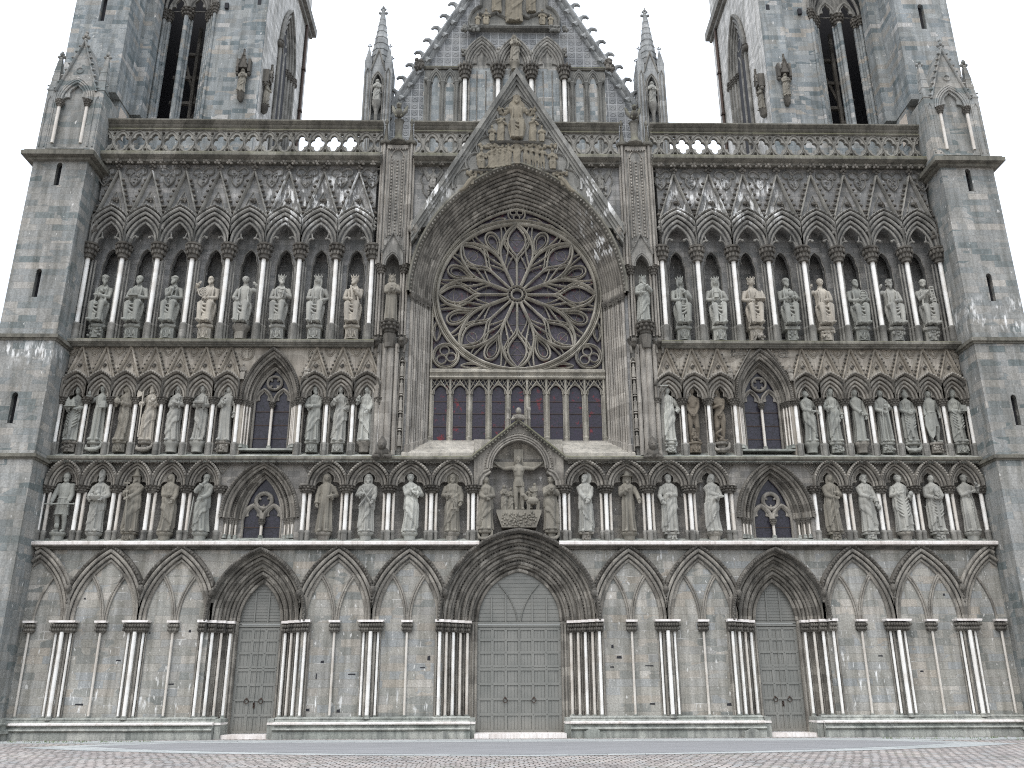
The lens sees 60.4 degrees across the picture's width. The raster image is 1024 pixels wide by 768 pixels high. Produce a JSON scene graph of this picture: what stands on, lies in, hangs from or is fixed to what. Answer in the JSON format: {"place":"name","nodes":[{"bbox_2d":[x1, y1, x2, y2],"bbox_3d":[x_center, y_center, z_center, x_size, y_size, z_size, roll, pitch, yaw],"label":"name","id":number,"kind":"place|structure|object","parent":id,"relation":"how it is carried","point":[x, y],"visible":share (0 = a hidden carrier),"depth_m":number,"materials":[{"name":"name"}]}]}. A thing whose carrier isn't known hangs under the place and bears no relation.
{"place":"outdoors","nodes":[
{"label":"outdoors","id":0,"kind":"place"},
{"bbox_2d":[0,736,1023,767],"bbox_3d":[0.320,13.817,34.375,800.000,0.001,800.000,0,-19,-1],"label":"ground","id":1,"kind":"structure","parent":0,"point":[985,756],"depth_m":23.04,"materials":[{"name":"grey stone"}]},
{"bbox_2d":[0,0,1023,740],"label":"cathedral","id":2,"kind":"structure","parent":1,"relation":"on","point":[534,216],"depth_m":39.24,"materials":[{"name":"stone"}]},
{"bbox_2d":[44,472,75,539],"bbox_3d":[-18.926,5.156,37.095,1.280,2.947,0.786,0,-19,-1],"label":"statue","id":3,"kind":"object","parent":2,"relation":"on","point":[65,491],"visible":0.99,"depth_m":36.97,"materials":[{"name":"grey stone"}]},
{"bbox_2d":[61,387,83,452],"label":"statue","id":4,"kind":"object","parent":2,"relation":"on","point":[74,407],"visible":0.94,"depth_m":38.24,"materials":[{"name":"stone"}]},
{"bbox_2d":[84,386,108,452],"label":"statue","id":5,"kind":"object","parent":2,"relation":"on","point":[94,439],"visible":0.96,"depth_m":38.29,"materials":[{"name":"grey stone"}]},
{"bbox_2d":[85,469,110,539],"bbox_3d":[-17.479,5.058,37.072,0.890,3.108,0.887,-18,-26,41],"label":"statue","id":6,"kind":"object","parent":2,"relation":"on","point":[98,494],"visible":1,"depth_m":36.90,"materials":[{"name":"grey stone"}]},
{"bbox_2d":[85,274,113,337],"bbox_3d":[-18.855,-3.607,40.258,0.859,3.218,1.208,0,-19,-1],"label":"statue","id":7,"kind":"object","parent":2,"relation":"on","point":[98,316],"visible":1,"depth_m":39.97,"materials":[{"name":"grey stone"}]},
{"bbox_2d":[112,385,132,452],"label":"statue","id":8,"kind":"object","parent":2,"relation":"on","point":[121,434],"visible":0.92,"depth_m":38.31,"materials":[{"name":"grey stone"}]},
{"bbox_2d":[120,468,144,540],"bbox_3d":[-16.044,5.028,37.143,0.880,3.202,0.776,10,-22,-27],"label":"statue","id":9,"kind":"object","parent":2,"relation":"on","point":[129,528],"visible":1,"depth_m":36.94,"materials":[{"name":"grey stone"}]},
{"bbox_2d":[121,275,148,337],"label":"statue","id":10,"kind":"object","parent":2,"relation":"on","point":[134,313],"visible":1,"depth_m":40.03,"materials":[{"name":"grey stone"}]},
{"bbox_2d":[135,385,159,452],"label":"statue","id":11,"kind":"object","parent":2,"relation":"on","point":[146,432],"visible":0.95,"depth_m":38.34,"materials":[{"name":"stone"}]},
{"bbox_2d":[156,474,179,539],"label":"statue","id":12,"kind":"object","parent":2,"relation":"on","point":[170,489],"visible":1,"depth_m":36.96,"materials":[{"name":"grey stone"}]},
{"bbox_2d":[158,275,183,338],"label":"statue","id":13,"kind":"object","parent":2,"relation":"on","point":[169,316],"visible":1,"depth_m":40.06,"materials":[{"name":"grey stone"}]},
{"bbox_2d":[164,385,184,452],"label":"statue","id":14,"kind":"object","parent":2,"relation":"on","point":[172,432],"visible":0.95,"depth_m":38.35,"materials":[{"name":"grey stone"}]},
{"bbox_2d":[189,385,209,452],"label":"statue","id":15,"kind":"object","parent":2,"relation":"on","point":[201,405],"visible":0.98,"depth_m":38.36,"materials":[{"name":"grey stone"}]},
{"bbox_2d":[187,474,213,539],"bbox_3d":[-13.097,5.190,37.174,0.743,2.898,0.828,-9,-21,24],"label":"statue","id":16,"kind":"object","parent":2,"relation":"on","point":[204,490],"visible":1,"depth_m":36.96,"materials":[{"name":"grey stone"}]},
{"bbox_2d":[193,276,219,338],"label":"statue","id":17,"kind":"object","parent":2,"relation":"on","point":[207,312],"visible":1,"depth_m":40.09,"materials":[{"name":"grey stone"}]},
{"bbox_2d":[214,386,235,452],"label":"statue","id":18,"kind":"object","parent":2,"relation":"on","point":[226,403],"visible":0.96,"depth_m":38.45,"materials":[{"name":"stone"}]},
{"bbox_2d":[236,68,246,91],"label":"statue","id":19,"kind":"object","parent":2,"relation":"on","point":[242,77],"visible":1,"depth_m":46.74,"materials":[{"name":"grey stone"}]},
{"bbox_2d":[231,276,263,338],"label":"statue","id":20,"kind":"object","parent":2,"relation":"on","point":[242,310],"visible":1,"depth_m":40.09,"materials":[{"name":"stone"}]},
{"bbox_2d":[229,583,280,733],"bbox_3d":[-10.381,11.117,35.971,1.720,5.900,0.211,0,-19,-1],"label":"door","id":21,"kind":"structure","parent":2,"relation":"in","point":[259,630],"depth_m":35.84,"materials":[{"name":"paint"}]},
{"bbox_2d":[218,462,308,539],"bbox_3d":[-10.551,5.039,37.444,3.680,3.706,0.873,0,-19,-1],"label":"window","id":22,"kind":"structure","parent":2,"relation":"in","point":[266,486],"depth_m":37.53,"materials":[{"name":"stone"}]},
{"bbox_2d":[262,83,271,106],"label":"statue","id":23,"kind":"object","parent":2,"relation":"on","point":[266,95],"visible":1,"depth_m":47.80,"materials":[{"name":"grey stone"}]},
{"bbox_2d":[236,347,304,453],"bbox_3d":[-10.675,0.659,38.980,2.700,5.150,0.873,0,-19,-1],"label":"window","id":24,"kind":"structure","parent":2,"relation":"in","point":[267,422],"depth_m":39.09,"materials":[{"name":"stone"}]},
{"bbox_2d":[268,274,291,338],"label":"statue","id":25,"kind":"object","parent":2,"relation":"on","point":[280,295],"visible":1,"depth_m":40.12,"materials":[{"name":"grey stone"}]},
{"bbox_2d":[304,386,322,452],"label":"statue","id":26,"kind":"object","parent":2,"relation":"on","point":[313,404],"visible":1,"depth_m":38.47,"materials":[{"name":"grey stone"}]},
{"bbox_2d":[306,274,328,338],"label":"statue","id":27,"kind":"object","parent":2,"relation":"on","point":[317,293],"visible":1,"depth_m":40.14,"materials":[{"name":"grey stone"}]},
{"bbox_2d":[314,473,338,539],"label":"statue","id":28,"kind":"object","parent":2,"relation":"on","point":[327,493],"visible":1,"depth_m":37.16,"materials":[{"name":"stone"}]},
{"bbox_2d":[330,386,349,452],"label":"statue","id":29,"kind":"object","parent":2,"relation":"on","point":[340,407],"visible":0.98,"depth_m":38.52,"materials":[{"name":"grey stone"}]},
{"bbox_2d":[343,274,363,338],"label":"statue","id":30,"kind":"object","parent":2,"relation":"on","point":[353,295],"visible":1,"depth_m":40.13,"materials":[{"name":"grey stone"}]},
{"bbox_2d":[355,386,372,452],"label":"statue","id":31,"kind":"object","parent":2,"relation":"on","point":[364,425],"visible":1,"depth_m":38.49,"materials":[{"name":"stone"}]},
{"bbox_2d":[355,474,377,539],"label":"statue","id":32,"kind":"object","parent":2,"relation":"on","point":[367,491],"visible":1,"depth_m":37.09,"materials":[{"name":"grey stone"}]},
{"bbox_2d":[372,79,381,100],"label":"statue","id":33,"kind":"object","parent":2,"relation":"on","point":[377,85],"visible":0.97,"depth_m":47.72,"materials":[{"name":"grey stone"}]},
{"bbox_2d":[384,274,400,319],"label":"statue","id":34,"kind":"object","parent":2,"relation":"on","point":[392,289],"visible":0.91,"depth_m":40.16,"materials":[{"name":"grey stone"}]},
{"bbox_2d":[401,474,423,539],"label":"statue","id":35,"kind":"object","parent":2,"relation":"on","point":[412,492],"visible":1,"depth_m":37.16,"materials":[{"name":"grey stone"}]},
{"bbox_2d":[427,379,448,439],"bbox_3d":[-3.327,1.163,39.929,1.010,2.980,0.247,0,-19,-1],"label":"lancet window","id":36,"kind":"structure","parent":2,"relation":"in","point":[439,389],"depth_m":39.99,"materials":[{"name":"glass"}]},
{"bbox_2d":[441,473,463,539],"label":"statue","id":37,"kind":"object","parent":2,"relation":"on","point":[452,492],"visible":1,"depth_m":37.20,"materials":[{"name":"stone"}]},
{"bbox_2d":[447,379,468,439],"bbox_3d":[-2.447,1.166,39.944,1.010,2.980,0.247,0,-19,-1],"label":"lancet window","id":38,"kind":"structure","parent":2,"relation":"in","point":[458,389],"depth_m":40.00,"materials":[{"name":"glass"}]},
{"bbox_2d":[466,379,487,439],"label":"lancet window","id":39,"kind":"structure","parent":2,"relation":"in","point":[477,389],"depth_m":40.04,"materials":[{"name":"glass"}]},
{"bbox_2d":[476,476,494,540],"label":"statue","id":40,"kind":"object","parent":2,"relation":"on","point":[485,522],"visible":1,"depth_m":37.08,"materials":[{"name":"grey stone"}]},
{"bbox_2d":[486,379,506,438],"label":"lancet window","id":41,"kind":"structure","parent":2,"relation":"in","point":[497,389],"depth_m":40.07,"materials":[{"name":"glass"}]},
{"bbox_2d":[500,485,513,509],"bbox_3d":[-0.190,4.882,37.542,0.637,1.182,0.325,4,-20,-12],"label":"carved group","id":42,"kind":"object","parent":2,"relation":"on","point":[507,500],"visible":0.96,"depth_m":37.46},
{"bbox_2d":[509,34,520,71],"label":"statue","id":43,"kind":"object","parent":2,"relation":"attached to","point":[515,44],"visible":1,"depth_m":49.47,"materials":[{"name":"grey stone"}]},
{"bbox_2d":[507,379,525,432],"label":"lancet window","id":44,"kind":"structure","parent":2,"relation":"in","point":[516,389],"depth_m":40.24,"materials":[{"name":"glass"}]},
{"bbox_2d":[430,206,604,373],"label":"rose window","id":45,"kind":"structure","parent":2,"relation":"in","point":[516,290],"depth_m":41.81,"materials":[{"name":"stone"}]},
{"bbox_2d":[493,449,544,509],"bbox_3d":[0.288,4.211,37.762,2.400,2.970,0.492,0,-19,-1],"label":"crucifix","id":46,"kind":"object","parent":2,"relation":"attached to","point":[518,466],"visible":1,"depth_m":37.92,"materials":[{"name":"grey stone"}]},
{"bbox_2d":[477,572,562,731],"bbox_3d":[0.296,10.928,36.231,3.440,6.360,0.211,0,-19,-1],"label":"door","id":47,"kind":"structure","parent":2,"relation":"in","point":[519,681],"depth_m":36.09,"materials":[{"name":"paint"}]},
{"bbox_2d":[521,483,539,509],"bbox_3d":[0.755,4.808,37.566,0.822,1.215,0.410,5,-20,-15],"label":"carved group","id":48,"kind":"object","parent":2,"relation":"on","point":[531,498],"visible":1,"depth_m":37.42},
{"bbox_2d":[526,379,545,438],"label":"lancet window","id":49,"kind":"structure","parent":2,"relation":"in","point":[535,389],"depth_m":40.15,"materials":[{"name":"glass"}]},
{"bbox_2d":[542,476,559,539],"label":"statue","id":50,"kind":"object","parent":2,"relation":"on","point":[551,524],"visible":1,"depth_m":37.15,"materials":[{"name":"grey stone"}]},
{"bbox_2d":[545,379,564,440],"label":"lancet window","id":51,"kind":"structure","parent":2,"relation":"in","point":[554,389],"depth_m":40.08,"materials":[{"name":"glass"}]},
{"bbox_2d":[564,379,584,440],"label":"lancet window","id":52,"kind":"structure","parent":2,"relation":"in","point":[574,393],"depth_m":40.09,"materials":[{"name":"glass"}]},
{"bbox_2d":[576,472,594,539],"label":"statue","id":53,"kind":"object","parent":2,"relation":"on","point":[585,489],"visible":0.99,"depth_m":37.27,"materials":[{"name":"stone"}]},
{"bbox_2d":[583,379,607,440],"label":"lancet window","id":54,"kind":"structure","parent":2,"relation":"in","point":[594,397],"depth_m":40.09,"materials":[{"name":"glass"}]},
{"bbox_2d":[618,471,641,539],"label":"statue","id":55,"kind":"object","parent":2,"relation":"on","point":[627,489],"visible":1,"depth_m":37.37,"materials":[{"name":"grey stone"}]},
{"bbox_2d":[635,275,652,321],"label":"statue","id":56,"kind":"object","parent":2,"relation":"on","point":[643,289],"visible":0.97,"depth_m":40.34,"materials":[{"name":"grey stone"}]},
{"bbox_2d":[648,81,655,102],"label":"statue","id":57,"kind":"object","parent":2,"relation":"on","point":[652,91],"visible":0.98,"depth_m":47.98,"materials":[{"name":"grey stone"}]},
{"bbox_2d":[654,384,679,453],"bbox_3d":[6.869,1.529,38.964,1.278,3.151,0.760,0,-19,-1],"label":"statue","id":58,"kind":"object","parent":2,"relation":"on","point":[671,443],"visible":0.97,"depth_m":38.72,"materials":[{"name":"grey stone"}]},
{"bbox_2d":[657,474,678,539],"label":"statue","id":59,"kind":"object","parent":2,"relation":"on","point":[667,490],"visible":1,"depth_m":37.33,"materials":[{"name":"grey stone"}]},
{"bbox_2d":[671,276,691,339],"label":"statue","id":60,"kind":"object","parent":2,"relation":"on","point":[682,307],"visible":1,"depth_m":40.38,"materials":[{"name":"grey stone"}]},
{"bbox_2d":[686,388,701,453],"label":"statue","id":61,"kind":"object","parent":2,"relation":"on","point":[693,405],"visible":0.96,"depth_m":38.81,"materials":[{"name":"stone"}]},
{"bbox_2d":[703,474,723,539],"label":"statue","id":62,"kind":"object","parent":2,"relation":"on","point":[713,493],"visible":1,"depth_m":37.35,"materials":[{"name":"stone"}]},
{"bbox_2d":[705,277,728,339],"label":"statue","id":63,"kind":"object","parent":2,"relation":"on","point":[716,297],"visible":1,"depth_m":40.50,"materials":[{"name":"grey stone"}]},
{"bbox_2d":[711,389,730,453],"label":"statue","id":64,"kind":"object","parent":2,"relation":"on","point":[722,443],"visible":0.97,"depth_m":38.83,"materials":[{"name":"stone"}]},
{"bbox_2d":[741,277,765,340],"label":"statue","id":65,"kind":"object","parent":2,"relation":"on","point":[752,297],"visible":1,"depth_m":40.55,"materials":[{"name":"grey stone"}]},
{"bbox_2d":[756,87,764,110],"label":"statue","id":66,"kind":"object","parent":2,"relation":"on","point":[761,101],"visible":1,"depth_m":48.26,"materials":[{"name":"grey stone"}]},
{"bbox_2d":[729,333,797,454],"bbox_3d":[11.202,0.478,39.390,2.840,5.625,0.966,0,-19,-1],"label":"window","id":67,"kind":"structure","parent":2,"relation":"in","point":[763,387],"depth_m":39.49,"materials":[{"name":"stone"}]},
{"bbox_2d":[726,462,816,539],"bbox_3d":[11.126,5.097,37.816,3.680,3.706,0.873,0,-19,-1],"label":"window","id":68,"kind":"structure","parent":2,"relation":"in","point":[772,486],"depth_m":37.91,"materials":[{"name":"stone"}]},
{"bbox_2d":[756,583,806,730],"bbox_3d":[10.975,11.174,36.338,1.720,5.900,0.211,0,-19,-1],"label":"door","id":69,"kind":"structure","parent":2,"relation":"in","point":[781,682],"depth_m":36.21,"materials":[{"name":"paint"}]},
{"bbox_2d":[781,73,791,97],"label":"statue","id":70,"kind":"object","parent":2,"relation":"on","point":[785,80],"visible":1,"depth_m":47.24,"materials":[{"name":"grey stone"}]},
{"bbox_2d":[777,278,800,340],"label":"statue","id":71,"kind":"object","parent":2,"relation":"on","point":[789,315],"visible":1,"depth_m":40.57,"materials":[{"name":"grey stone"}]},
{"bbox_2d":[799,390,819,453],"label":"statue","id":72,"kind":"object","parent":2,"relation":"on","point":[811,443],"visible":1,"depth_m":38.84,"materials":[{"name":"grey stone"}]},
{"bbox_2d":[802,278,836,340],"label":"statue","id":73,"kind":"object","parent":2,"relation":"on","point":[824,315],"visible":0.98,"depth_m":40.55,"materials":[{"name":"grey stone"}]},
{"bbox_2d":[821,474,843,539],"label":"statue","id":74,"kind":"object","parent":2,"relation":"on","point":[831,492],"visible":1,"depth_m":37.45,"materials":[{"name":"grey stone"}]},
{"bbox_2d":[823,389,844,453],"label":"statue","id":75,"kind":"object","parent":2,"relation":"on","point":[832,408],"visible":0.99,"depth_m":38.87,"materials":[{"name":"grey stone"}]},
{"bbox_2d":[846,279,872,340],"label":"statue","id":76,"kind":"object","parent":2,"relation":"on","point":[859,301],"visible":1,"depth_m":40.61,"materials":[{"name":"grey stone"}]},
{"bbox_2d":[849,389,869,453],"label":"statue","id":77,"kind":"object","parent":2,"relation":"on","point":[861,442],"visible":1,"depth_m":38.93,"materials":[{"name":"stone"}]},
{"bbox_2d":[855,474,880,539],"bbox_3d":[15.284,5.260,37.642,0.901,2.898,0.720,0,-19,-1],"label":"statue","id":78,"kind":"object","parent":2,"relation":"on","point":[867,495],"visible":1,"depth_m":37.48,"materials":[{"name":"grey stone"}]},
{"bbox_2d":[874,390,895,453],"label":"statue","id":79,"kind":"object","parent":2,"relation":"on","point":[882,407],"visible":0.99,"depth_m":38.87,"materials":[{"name":"grey stone"}]},
{"bbox_2d":[871,279,907,340],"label":"statue","id":80,"kind":"object","parent":2,"relation":"on","point":[895,316],"visible":0.99,"depth_m":40.63,"materials":[{"name":"grey stone"}]},
{"bbox_2d":[889,474,914,539],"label":"statue","id":81,"kind":"object","parent":2,"relation":"on","point":[901,507],"visible":1,"depth_m":37.50,"materials":[{"name":"stone"}]},
{"bbox_2d":[898,389,922,453],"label":"statue","id":82,"kind":"object","parent":2,"relation":"on","point":[907,411],"visible":0.99,"depth_m":38.88,"materials":[{"name":"grey stone"}]},
{"bbox_2d":[915,279,942,340],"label":"statue","id":83,"kind":"object","parent":2,"relation":"on","point":[929,315],"visible":1,"depth_m":40.66,"materials":[{"name":"grey stone"}]},
{"bbox_2d":[923,391,943,453],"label":"statue","id":84,"kind":"object","parent":2,"relation":"on","point":[930,407],"visible":0.98,"depth_m":38.90,"materials":[{"name":"stone"}]},
{"bbox_2d":[922,475,948,539],"bbox_3d":[18.150,5.270,37.655,0.881,2.868,0.821,0,-19,-1],"label":"statue","id":85,"kind":"object","parent":2,"relation":"on","point":[933,494],"visible":1,"depth_m":37.51,"materials":[{"name":"grey stone"}]},
{"bbox_2d":[947,389,969,453],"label":"statue","id":86,"kind":"object","parent":2,"relation":"on","point":[956,409],"visible":0.99,"depth_m":38.92,"materials":[{"name":"grey stone"}]},
{"bbox_2d":[956,474,981,539],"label":"statue","id":87,"kind":"object","parent":2,"relation":"on","point":[971,523],"visible":1,"depth_m":37.61,"materials":[{"name":"grey stone"}]},
{"bbox_2d":[0,737,1023,743],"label":"forecourt","id":88,"kind":"structure","parent":1,"relation":"on","point":[116,742],"depth_m":32.57,"materials":[{"name":"grey stone"}]},
{"bbox_2d":[24,739,1019,755],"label":"pavement kerb","id":89,"kind":"structure","parent":1,"relation":"on","point":[949,744],"depth_m":27.48,"materials":[{"name":"grey stone"}]},
{"bbox_2d":[88,740,948,754],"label":"road","id":90,"kind":"structure","parent":0,"point":[559,747],"depth_m":28.42,"materials":[{"name":"grey stone"}]}
]}

